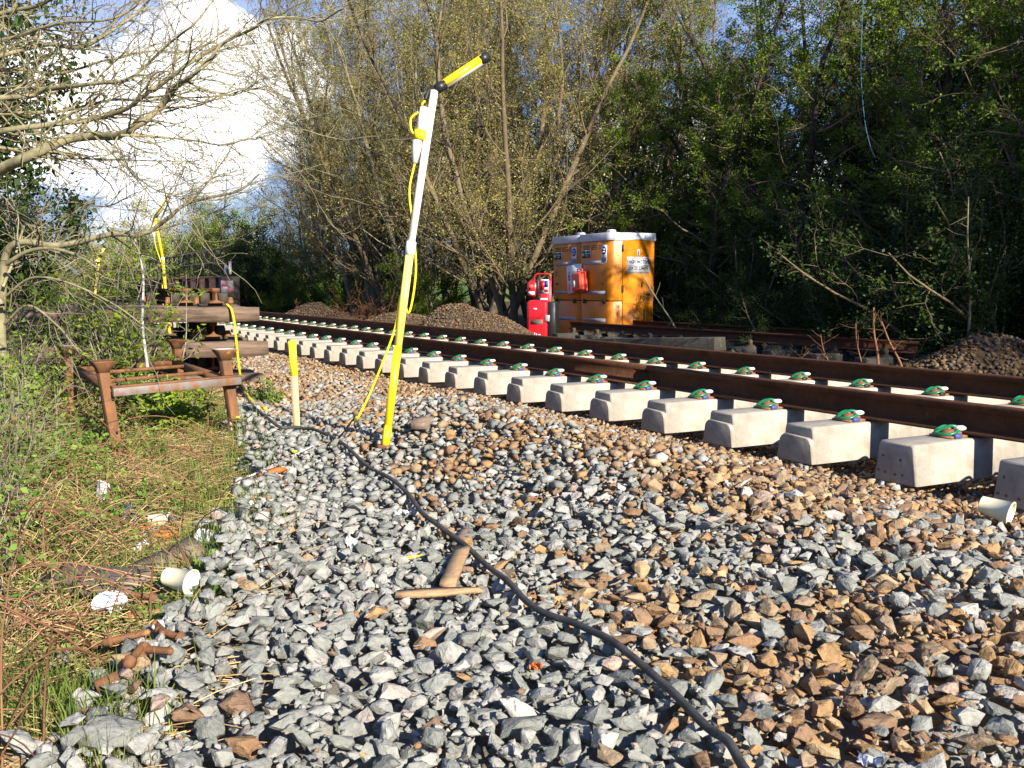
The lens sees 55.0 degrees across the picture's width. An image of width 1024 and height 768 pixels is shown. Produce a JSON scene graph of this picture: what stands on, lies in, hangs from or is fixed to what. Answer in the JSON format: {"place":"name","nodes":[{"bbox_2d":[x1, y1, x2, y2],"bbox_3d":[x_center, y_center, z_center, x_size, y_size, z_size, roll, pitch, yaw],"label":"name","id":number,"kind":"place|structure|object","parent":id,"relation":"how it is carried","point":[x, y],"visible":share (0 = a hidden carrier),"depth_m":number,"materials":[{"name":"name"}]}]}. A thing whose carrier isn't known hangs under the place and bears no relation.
{"place":"outdoors","nodes":[
{"label":"outdoors","id":0,"kind":"place"},
{"bbox_2d":[0,357,323,767],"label":"grass","id":1,"kind":"structure","parent":0,"point":[64,688],"depth_m":3.41,"materials":[{"name":"plant"}]},
{"bbox_2d":[0,0,1021,288],"label":"sky","id":2,"kind":"structure","parent":0,"point":[243,6],"materials":[{"name":"white"}]},
{"bbox_2d":[0,290,1023,767],"bbox_3d":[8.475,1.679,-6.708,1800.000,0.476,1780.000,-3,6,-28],"label":"ground","id":3,"kind":"structure","parent":0,"point":[852,730],"depth_m":2.72,"materials":[{"name":"stone"}]},
{"bbox_2d":[13,571,50,609],"bbox_3d":[-1.647,0.721,3.408,0.054,0.038,0.411,-1,6,-13],"label":"board","id":4,"kind":"object","parent":3,"relation":"on","point":[37,595],"visible":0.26,"depth_m":3.36,"materials":[{"name":"grey wood"}]},
{"bbox_2d":[41,563,155,597],"bbox_3d":[-1.439,0.671,3.358,0.569,0.141,0.143,4,7,36],"label":"board","id":5,"kind":"object","parent":4,"relation":"on","point":[128,587],"visible":0.56,"depth_m":3.31,"materials":[{"name":"brown wood"}]},
{"bbox_2d":[0,326,68,436],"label":"elder shrub","id":6,"kind":"object","parent":3,"relation":"on","point":[29,377],"visible":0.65,"depth_m":6.60,"materials":[{"name":"green plant"}]},
{"bbox_2d":[0,287,98,610],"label":"thicket","id":7,"kind":"object","parent":3,"relation":"on","point":[14,403],"depth_m":5.17,"materials":[{"name":"plant"}]},
{"bbox_2d":[0,0,113,329],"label":"bush","id":8,"kind":"object","parent":3,"relation":"on","point":[29,171],"visible":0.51,"depth_m":12.44,"materials":[{"name":"green plant"}]},
{"bbox_2d":[0,103,154,337],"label":"bush","id":9,"kind":"object","parent":3,"relation":"on","point":[54,276],"visible":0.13,"depth_m":20.96,"materials":[{"name":"green plant"}]},
{"bbox_2d":[29,290,171,407],"bbox_3d":[-3.235,-0.282,7.795,1.036,0.943,0.709,-3,6,-28],"label":"elder shrub","id":10,"kind":"object","parent":3,"relation":"on","point":[95,353],"visible":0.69,"depth_m":7.72,"materials":[{"name":"green plant"}]},
{"bbox_2d":[40,225,160,392],"bbox_3d":[-3.684,-0.702,8.878,0.846,1.509,1.296,5,8,42],"label":"elder shrub","id":11,"kind":"object","parent":3,"relation":"on","point":[104,290],"visible":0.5,"depth_m":8.97,"materials":[{"name":"green plant"}]},
{"bbox_2d":[70,252,208,398],"bbox_3d":[-3.219,-0.523,8.476,1.077,1.247,1.237,-3,6,-28],"label":"elder shrub","id":12,"kind":"object","parent":3,"relation":"on","point":[137,312],"visible":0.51,"depth_m":8.25,"materials":[{"name":"green plant"}]},
{"bbox_2d":[0,343,279,724],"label":"bramble leaves","id":13,"kind":"object","parent":3,"relation":"on","point":[111,512],"visible":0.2,"depth_m":4.55,"materials":[{"name":"green plant"}]},
{"bbox_2d":[102,314,184,381],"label":"elder shrub","id":14,"kind":"object","parent":3,"relation":"on","point":[138,353],"visible":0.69,"depth_m":7.91,"materials":[{"name":"green plant"}]},
{"bbox_2d":[0,326,291,767],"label":"bramble canes","id":15,"kind":"object","parent":3,"relation":"on","point":[40,658],"visible":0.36,"depth_m":3.28,"materials":[{"name":"plant"}]},
{"bbox_2d":[37,369,254,379],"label":"timber sleeper","id":16,"kind":"object","parent":3,"relation":"on","point":[244,371],"visible":0.11,"depth_m":9.52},
{"bbox_2d":[183,357,219,371],"bbox_3d":[-3.104,-0.240,9.817,0.360,0.174,1.103,-3,6,-29],"label":"old rail","id":17,"kind":"object","parent":16,"relation":"on","point":[210,363],"visible":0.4,"depth_m":9.39,"materials":[{"name":"metal"}]},
{"bbox_2d":[7,339,233,359],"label":"timber sleeper","id":18,"kind":"object","parent":17,"relation":"on","point":[63,343],"visible":0.19,"depth_m":9.06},
{"bbox_2d":[173,322,230,339],"bbox_3d":[-3.104,-0.552,9.817,0.360,0.174,1.103,-3,6,-29],"label":"old rail","id":19,"kind":"object","parent":18,"relation":"on","point":[214,330],"visible":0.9,"depth_m":9.45,"materials":[{"name":"metal"}]},
{"bbox_2d":[18,307,259,324],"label":"timber sleeper","id":20,"kind":"object","parent":19,"relation":"on","point":[211,314],"visible":0.66,"depth_m":9.03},
{"bbox_2d":[24,340,268,361],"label":"timber sleeper","id":21,"kind":"object","parent":17,"relation":"on","point":[249,348],"visible":0.45,"depth_m":8.93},
{"bbox_2d":[57,339,241,459],"bbox_3d":[-2.646,0.051,7.082,1.035,0.663,2.120,-3,6,-28],"label":"rusty metal frame","id":22,"kind":"object","parent":3,"relation":"on","point":[102,380],"visible":0.69,"depth_m":6.55,"materials":[{"name":"brown metal"}]},
{"bbox_2d":[63,174,243,304],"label":"bush","id":23,"kind":"object","parent":3,"relation":"on","point":[96,252],"visible":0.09,"depth_m":71.81,"materials":[{"name":"green plant"}]},
{"bbox_2d":[128,535,206,581],"bbox_3d":[-1.195,0.614,3.412,0.108,0.125,0.243,5,8,43],"label":"plank","id":24,"kind":"object","parent":3,"relation":"on","point":[185,542],"visible":0.48,"depth_m":3.43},
{"bbox_2d":[0,78,340,429],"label":"leaning shrub","id":25,"kind":"object","parent":3,"relation":"on","point":[55,246],"visible":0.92,"depth_m":6.43,"materials":[{"name":"brown plant"}]},
{"bbox_2d":[104,247,239,305],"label":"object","id":26,"kind":"structure","parent":3,"relation":"on","point":[231,287],"depth_m":39.45,"materials":[{"name":"metal"}]},
{"bbox_2d":[129,375,217,434],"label":"nettle clump","id":27,"kind":"object","parent":3,"relation":"on","point":[176,405],"visible":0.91,"depth_m":6.82,"materials":[{"name":"green plant"}]},
{"bbox_2d":[0,356,351,767],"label":"dead stems","id":28,"kind":"object","parent":3,"relation":"on","point":[190,650],"visible":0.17,"depth_m":3.65,"materials":[{"name":"plant"}]},
{"bbox_2d":[160,567,199,594],"bbox_3d":[-1.029,0.610,3.042,0.104,0.082,0.082,2,6,20],"label":"paper cup","id":29,"kind":"object","parent":3,"relation":"on","point":[184,581],"visible":0.94,"depth_m":3.02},
{"bbox_2d":[87,190,287,304],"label":"bush","id":30,"kind":"object","parent":3,"relation":"on","point":[168,250],"visible":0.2,"depth_m":56.00,"materials":[{"name":"green plant"}]},
{"bbox_2d":[0,0,412,309],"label":"bare tree","id":31,"kind":"object","parent":3,"relation":"on","point":[42,149],"visible":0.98,"depth_m":6.20,"materials":[{"name":"grey bark"},{"name":"pale twig bark"}]},
{"bbox_2d":[125,179,325,277],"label":"bush","id":32,"kind":"object","parent":3,"relation":"on","point":[147,249],"visible":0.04,"depth_m":59.32,"materials":[{"name":"green plant"}]},
{"bbox_2d":[168,200,339,312],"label":"bush","id":33,"kind":"object","parent":3,"relation":"on","point":[234,256],"visible":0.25,"depth_m":45.17,"materials":[{"name":"green plant"}]},
{"bbox_2d":[196,206,320,312],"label":"bush","id":34,"kind":"object","parent":3,"relation":"on","point":[252,276],"visible":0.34,"depth_m":44.76,"materials":[{"name":"green plant"}]},
{"bbox_2d":[252,239,343,312],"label":"bush","id":35,"kind":"object","parent":3,"relation":"on","point":[298,294],"visible":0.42,"depth_m":40.13,"materials":[{"name":"green plant"}]},
{"bbox_2d":[239,37,364,299],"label":"willow tree","id":36,"kind":"object","parent":3,"relation":"on","point":[281,233],"visible":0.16,"depth_m":43.67,"materials":[{"name":"green plant"}]},
{"bbox_2d":[239,0,420,306],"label":"willow tree","id":37,"kind":"object","parent":3,"relation":"on","point":[326,252],"visible":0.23,"depth_m":34.97,"materials":[{"name":"green plant"}]},
{"bbox_2d":[195,0,482,314],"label":"willow tree","id":38,"kind":"object","parent":3,"relation":"on","point":[373,293],"visible":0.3,"depth_m":32.98,"materials":[{"name":"green plant"}]},
{"bbox_2d":[206,0,515,312],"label":"willow tree","id":39,"kind":"object","parent":3,"relation":"on","point":[376,282],"visible":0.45,"depth_m":31.31,"materials":[{"name":"green plant"}]},
{"bbox_2d":[294,279,428,319],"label":"bush","id":40,"kind":"object","parent":3,"relation":"on","point":[370,313],"visible":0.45,"depth_m":30.23,"materials":[{"name":"plant"}]},
{"bbox_2d":[304,245,440,315],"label":"bush","id":41,"kind":"object","parent":3,"relation":"on","point":[339,287],"visible":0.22,"depth_m":34.24,"materials":[{"name":"green plant"}]},
{"bbox_2d":[257,0,575,312],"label":"willow tree","id":42,"kind":"object","parent":3,"relation":"on","point":[405,205],"visible":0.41,"depth_m":29.80,"materials":[{"name":"green plant"}]},
{"bbox_2d":[374,244,490,315],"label":"bush","id":43,"kind":"object","parent":3,"relation":"on","point":[419,296],"visible":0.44,"depth_m":29.72,"materials":[{"name":"green plant"}]},
{"bbox_2d":[267,0,639,313],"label":"willow tree","id":44,"kind":"object","parent":3,"relation":"on","point":[476,294],"visible":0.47,"depth_m":27.10,"materials":[{"name":"green plant"}]},
{"bbox_2d":[419,303,534,334],"bbox_3d":[-0.947,-1.264,20.914,3.055,0.928,4.228,-3,6,-28],"label":"spoil heap","id":45,"kind":"object","parent":3,"relation":"on","point":[460,315],"visible":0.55,"depth_m":20.22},
{"bbox_2d":[379,0,607,311],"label":"willow tree","id":46,"kind":"object","parent":3,"relation":"on","point":[506,80],"visible":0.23,"depth_m":31.65,"materials":[{"name":"green plant"}]},
{"bbox_2d":[0,354,1023,767],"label":"ballast","id":47,"kind":"structure","parent":3,"relation":"on","point":[844,510],"depth_m":2.77,"materials":[{"name":"gravel"}]},
{"bbox_2d":[76,714,144,749],"bbox_3d":[-0.806,0.695,1.970,0.140,0.045,0.100,-9,15,-27],"label":"rock","id":48,"kind":"object","parent":47,"relation":"on","point":[123,725],"visible":0.87,"depth_m":1.95,"materials":[{"name":"stone"}]},
{"bbox_2d":[354,51,490,449],"bbox_3d":[-0.719,-0.786,5.866,0.821,2.199,1.166,-3,6,-28],"label":"light mast","id":49,"kind":"object","parent":47,"relation":"on","point":[422,132],"visible":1,"depth_m":5.38,"materials":[{"name":"yellow paint"}]},
{"bbox_2d":[395,587,484,597],"bbox_3d":[-0.219,0.628,2.973,0.274,0.019,0.057,-2,6,-15],"label":"timber offcut","id":50,"kind":"object","parent":47,"relation":"on","point":[428,592],"visible":0.98,"depth_m":2.96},
{"bbox_2d":[240,387,749,767],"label":"cable","id":51,"kind":"object","parent":47,"relation":"on","point":[703,723],"visible":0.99,"depth_m":2.59,"materials":[{"name":"rubber"}]},
{"bbox_2d":[977,496,1015,523],"bbox_3d":[1.848,0.484,3.752,0.126,0.100,0.095,5,8,43],"label":"paper cup","id":52,"kind":"object","parent":47,"relation":"on","point":[999,510],"visible":0.96,"depth_m":3.73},
{"bbox_2d":[326,0,733,323],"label":"willow tree","id":53,"kind":"object","parent":3,"relation":"on","point":[514,297],"visible":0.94,"depth_m":23.36,"materials":[{"name":"green plant"}]},
{"bbox_2d":[424,0,660,318],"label":"willow tree","id":54,"kind":"object","parent":3,"relation":"on","point":[524,301],"visible":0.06,"depth_m":36.11,"materials":[{"name":"green plant"}]},
{"bbox_2d":[527,300,558,335],"bbox_3d":[0.654,-1.368,21.047,0.630,0.850,0.380,1,6,15],"label":"extinguisher box","id":55,"kind":"object","parent":3,"relation":"on","point":[542,317],"visible":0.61,"depth_m":20.89,"materials":[{"name":"red plastic"}]},
{"bbox_2d":[84,296,1023,400],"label":"rail","id":56,"kind":"object","parent":3,"relation":"on","point":[1001,387],"visible":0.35,"depth_m":8.51,"materials":[{"name":"metal"}]},
{"bbox_2d":[425,0,692,298],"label":"willow tree","id":57,"kind":"object","parent":3,"relation":"on","point":[595,61],"visible":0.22,"depth_m":28.92,"materials":[{"name":"green plant"}]},
{"bbox_2d":[552,232,584,332],"bbox_3d":[1.674,-2.152,21.831,1.179,2.340,1.228,-3,6,-28],"label":"portable toilet","id":58,"kind":"object","parent":3,"relation":"on","point":[566,250],"visible":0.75,"depth_m":21.59,"materials":[{"name":"orange plastic"}]},
{"bbox_2d":[465,0,740,278],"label":"willow tree","id":59,"kind":"object","parent":3,"relation":"on","point":[559,113],"visible":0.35,"depth_m":25.22,"materials":[{"name":"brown plant"}]},
{"bbox_2d":[580,229,655,331],"bbox_3d":[2.220,-2.048,20.756,1.179,2.340,1.228,-3,6,-28],"label":"portable toilet","id":60,"kind":"object","parent":3,"relation":"on","point":[615,265],"visible":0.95,"depth_m":20.25,"materials":[{"name":"orange plastic"}]},
{"bbox_2d":[622,239,652,324],"bbox_3d":[2.588,-1.941,20.297,0.771,2.066,0.058,-3,6,-28],"label":"door","id":61,"kind":"structure","parent":60,"relation":"in","point":[634,286],"depth_m":20.27,"materials":[{"name":"orange plastic"}]},
{"bbox_2d":[486,0,755,234],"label":"willow tree","id":62,"kind":"object","parent":3,"relation":"on","point":[574,71],"visible":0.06,"depth_m":32.23,"materials":[{"name":"green plant"}]},
{"bbox_2d":[542,29,756,321],"bbox_3d":[3.914,-4.930,25.177,4.972,7.490,6.751,2,6,19],"label":"hawthorn tree","id":63,"kind":"object","parent":3,"relation":"on","point":[634,220],"visible":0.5,"depth_m":23.95,"materials":[{"name":"green plant"}]},
{"bbox_2d":[592,337,725,350],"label":"concrete beam","id":64,"kind":"structure","parent":3,"relation":"on","point":[713,343],"depth_m":14.49,"materials":[{"name":"concrete"}]},
{"bbox_2d":[549,0,788,320],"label":"willow tree","id":65,"kind":"object","parent":3,"relation":"on","point":[713,38],"visible":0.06,"depth_m":28.99,"materials":[{"name":"green plant"}]},
{"bbox_2d":[638,238,772,324],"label":"bush","id":66,"kind":"object","parent":3,"relation":"on","point":[697,302],"visible":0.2,"depth_m":21.25,"materials":[{"name":"green plant"}]},
{"bbox_2d":[596,14,832,293],"bbox_3d":[5.229,-4.689,23.518,4.947,7.451,6.716,-2,6,-22],"label":"hawthorn tree","id":67,"kind":"object","parent":3,"relation":"on","point":[646,138],"visible":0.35,"depth_m":23.37,"materials":[{"name":"green plant"}]},
{"bbox_2d":[595,0,838,303],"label":"hawthorn tree","id":68,"kind":"object","parent":3,"relation":"on","point":[689,33],"visible":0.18,"depth_m":25.41,"materials":[{"name":"green plant"}]},
{"bbox_2d":[609,0,855,319],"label":"hawthorn tree","id":69,"kind":"object","parent":3,"relation":"on","point":[764,60],"visible":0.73,"depth_m":20.95,"materials":[{"name":"green plant"}]},
{"bbox_2d":[673,225,833,328],"bbox_3d":[4.865,-1.590,19.145,3.278,3.033,4.045,3,6,29],"label":"bush","id":70,"kind":"object","parent":3,"relation":"on","point":[761,279],"visible":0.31,"depth_m":19.19,"materials":[{"name":"green plant"}]},
{"bbox_2d":[654,85,939,315],"bbox_3d":[8.015,-4.289,26.203,10.272,8.571,12.966,4,7,34],"label":"bush","id":71,"kind":"object","parent":3,"relation":"on","point":[660,277],"visible":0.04,"depth_m":23.55,"materials":[{"name":"green plant"}]},
{"bbox_2d":[692,0,910,299],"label":"hawthorn tree","id":72,"kind":"object","parent":3,"relation":"on","point":[733,23],"visible":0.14,"depth_m":22.41,"materials":[{"name":"green plant"}]},
{"bbox_2d":[700,0,945,327],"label":"hawthorn tree","id":73,"kind":"object","parent":3,"relation":"on","point":[810,141],"visible":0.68,"depth_m":19.75,"materials":[{"name":"green plant"}]},
{"bbox_2d":[714,206,958,349],"bbox_3d":[5.060,-1.381,16.035,3.625,3.025,4.576,-1,6,-5],"label":"bush","id":74,"kind":"object","parent":3,"relation":"on","point":[812,321],"visible":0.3,"depth_m":15.76,"materials":[{"name":"green plant"}]},
{"bbox_2d":[709,166,994,324],"bbox_3d":[7.893,-2.308,20.904,6.742,5.055,5.463,2,6,22],"label":"bush","id":75,"kind":"object","parent":3,"relation":"on","point":[756,244],"visible":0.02,"depth_m":20.28,"materials":[{"name":"green plant"}]},
{"bbox_2d":[757,0,1023,275],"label":"hawthorn tree","id":76,"kind":"object","parent":3,"relation":"on","point":[845,84],"visible":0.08,"depth_m":20.29,"materials":[{"name":"green plant"}]},
{"bbox_2d":[758,123,1023,359],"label":"bush","id":77,"kind":"object","parent":3,"relation":"on","point":[955,318],"visible":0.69,"depth_m":12.89,"materials":[{"name":"green plant"}]},
{"bbox_2d":[759,0,1022,300],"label":"hawthorn tree","id":78,"kind":"object","parent":3,"relation":"on","point":[879,125],"visible":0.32,"depth_m":18.62,"materials":[{"name":"green plant"}]},
{"bbox_2d":[768,154,1023,351],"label":"bush","id":79,"kind":"object","parent":3,"relation":"on","point":[950,215],"visible":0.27,"depth_m":13.79,"materials":[{"name":"green plant"}]},
{"bbox_2d":[782,0,1011,271],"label":"tree","id":80,"kind":"object","parent":3,"relation":"on","point":[862,65],"visible":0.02,"depth_m":18.69,"materials":[{"name":"green plant"}]},
{"bbox_2d":[779,0,1023,279],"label":"hawthorn tree","id":81,"kind":"object","parent":3,"relation":"on","point":[918,98],"visible":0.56,"depth_m":16.61,"materials":[{"name":"green plant"}]},
{"bbox_2d":[799,170,1017,314],"bbox_3d":[9.128,-2.287,18.533,7.627,5.042,6.042,0,6,6],"label":"bush","id":82,"kind":"object","parent":3,"relation":"on","point":[860,216],"visible":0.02,"depth_m":17.30,"materials":[{"name":"green plant"}]},
{"bbox_2d":[797,0,1023,255],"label":"hawthorn tree","id":83,"kind":"object","parent":3,"relation":"on","point":[882,188],"visible":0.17,"depth_m":17.97,"materials":[{"name":"green plant"}]},
{"bbox_2d":[868,0,1023,268],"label":"hawthorn tree","id":84,"kind":"object","parent":3,"relation":"on","point":[1002,65],"visible":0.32,"depth_m":16.14,"materials":[{"name":"green plant"}]},
{"bbox_2d":[878,0,1023,324],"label":"hawthorn tree","id":85,"kind":"object","parent":3,"relation":"on","point":[1016,136],"visible":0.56,"depth_m":14.37,"materials":[{"name":"green plant"}]},
{"bbox_2d":[894,331,1023,376],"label":"spoil heap","id":86,"kind":"object","parent":3,"relation":"on","point":[989,352],"visible":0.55,"depth_m":11.51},
{"bbox_2d":[854,349,927,365],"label":"old sleeper","id":87,"kind":"object","parent":86,"relation":"on","point":[886,357],"visible":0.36,"depth_m":12.54,"materials":[{"name":"concrete"}]},
{"bbox_2d":[569,322,919,353],"bbox_3d":[3.127,-0.815,15.979,0.140,0.150,8.351,-3,6,-28],"label":"old rail","id":88,"kind":"object","parent":87,"relation":"on","point":[839,342],"visible":0.9,"depth_m":14.72,"materials":[{"name":"metal"}]},
{"bbox_2d":[633,320,960,345],"bbox_3d":[4.454,-0.887,16.674,0.140,0.150,8.351,-3,6,-28],"label":"old rail","id":89,"kind":"object","parent":87,"relation":"on","point":[799,331],"visible":0.33,"depth_m":17.57,"materials":[{"name":"metal"}]},
{"bbox_2d":[953,0,1023,206],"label":"hawthorn tree","id":90,"kind":"object","parent":3,"relation":"on","point":[992,112],"visible":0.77,"depth_m":13.46,"materials":[{"name":"green plant"}]},
{"bbox_2d":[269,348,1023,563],"bbox_3d":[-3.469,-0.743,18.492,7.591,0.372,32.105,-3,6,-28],"label":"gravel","id":91,"kind":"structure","parent":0,"point":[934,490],"depth_m":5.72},
{"bbox_2d":[399,347,577,376],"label":"concrete sleeper","id":92,"kind":"object","parent":91,"relation":"on","point":[410,366],"visible":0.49,"depth_m":10.42,"materials":[{"name":"concrete"}]},
{"bbox_2d":[418,350,610,382],"bbox_3d":[0.242,-0.214,10.442,2.560,0.262,0.267,-3,6,-27],"label":"concrete sleeper","id":93,"kind":"object","parent":91,"relation":"on","point":[432,371],"visible":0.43,"depth_m":9.87,"materials":[{"name":"concrete"}]},
{"bbox_2d":[444,353,646,388],"bbox_3d":[0.547,-0.156,9.865,2.560,0.262,0.267,-3,6,-27],"label":"concrete sleeper","id":94,"kind":"object","parent":91,"relation":"on","point":[460,377],"visible":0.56,"depth_m":9.29,"materials":[{"name":"concrete"}]},
{"bbox_2d":[473,357,688,394],"bbox_3d":[0.844,-0.103,9.304,2.560,0.262,0.267,-3,6,-28],"label":"concrete sleeper","id":95,"kind":"object","parent":91,"relation":"on","point":[493,382],"visible":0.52,"depth_m":8.73,"materials":[{"name":"concrete"}]},
{"bbox_2d":[506,361,736,402],"bbox_3d":[1.144,-0.047,8.736,2.560,0.262,0.267,-3,6,-28],"label":"concrete sleeper","id":96,"kind":"object","parent":91,"relation":"on","point":[526,389],"visible":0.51,"depth_m":8.17,"materials":[{"name":"concrete"}]},
{"bbox_2d":[545,366,790,411],"bbox_3d":[1.450,0.010,8.158,2.560,0.262,0.267,-3,6,-27],"label":"concrete sleeper","id":97,"kind":"object","parent":91,"relation":"on","point":[570,396],"visible":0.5,"depth_m":7.59,"materials":[{"name":"concrete"}]},
{"bbox_2d":[589,372,850,420],"bbox_3d":[1.752,0.061,7.586,2.560,0.262,0.267,-3,6,-27],"label":"concrete sleeper","id":98,"kind":"object","parent":91,"relation":"on","point":[619,404],"visible":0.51,"depth_m":7.03,"materials":[{"name":"concrete"}]},
{"bbox_2d":[641,378,923,433],"bbox_3d":[2.048,0.118,7.028,2.560,0.262,0.267,-3,6,-28],"label":"concrete sleeper","id":99,"kind":"object","parent":91,"relation":"on","point":[692,411],"visible":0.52,"depth_m":6.47,"materials":[{"name":"concrete"}]},
{"bbox_2d":[703,386,1010,447],"bbox_3d":[2.351,0.172,6.454,2.560,0.262,0.267,-3,6,-28],"label":"concrete sleeper","id":100,"kind":"object","parent":91,"relation":"on","point":[764,421],"visible":0.46,"depth_m":5.91,"materials":[{"name":"concrete"}]},
{"bbox_2d":[777,395,1023,464],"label":"concrete sleeper","id":101,"kind":"object","parent":91,"relation":"on","point":[847,435],"visible":0.62,"depth_m":5.34,"materials":[{"name":"concrete"}]},
{"bbox_2d":[646,365,1023,442],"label":"rail","id":102,"kind":"object","parent":101,"relation":"on","point":[993,421],"visible":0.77,"depth_m":5.53,"materials":[{"name":"metal"}]},
{"bbox_2d":[875,424,1023,486],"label":"concrete sleeper","id":103,"kind":"object","parent":91,"relation":"on","point":[945,453],"visible":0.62,"depth_m":4.78,"materials":[{"name":"concrete"}]},
{"bbox_2d":[994,457,1023,509],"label":"concrete sleeper","id":104,"kind":"object","parent":91,"relation":"on","point":[1010,483],"visible":0.93,"depth_m":4.20,"materials":[{"name":"concrete"}]},
{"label":"concrete sleeper","id":105,"kind":"object","parent":91,"relation":"on","visible":0},
{"bbox_2d":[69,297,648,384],"bbox_3d":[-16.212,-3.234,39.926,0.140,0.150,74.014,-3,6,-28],"label":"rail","id":106,"kind":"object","parent":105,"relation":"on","point":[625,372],"visible":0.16,"depth_m":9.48,"materials":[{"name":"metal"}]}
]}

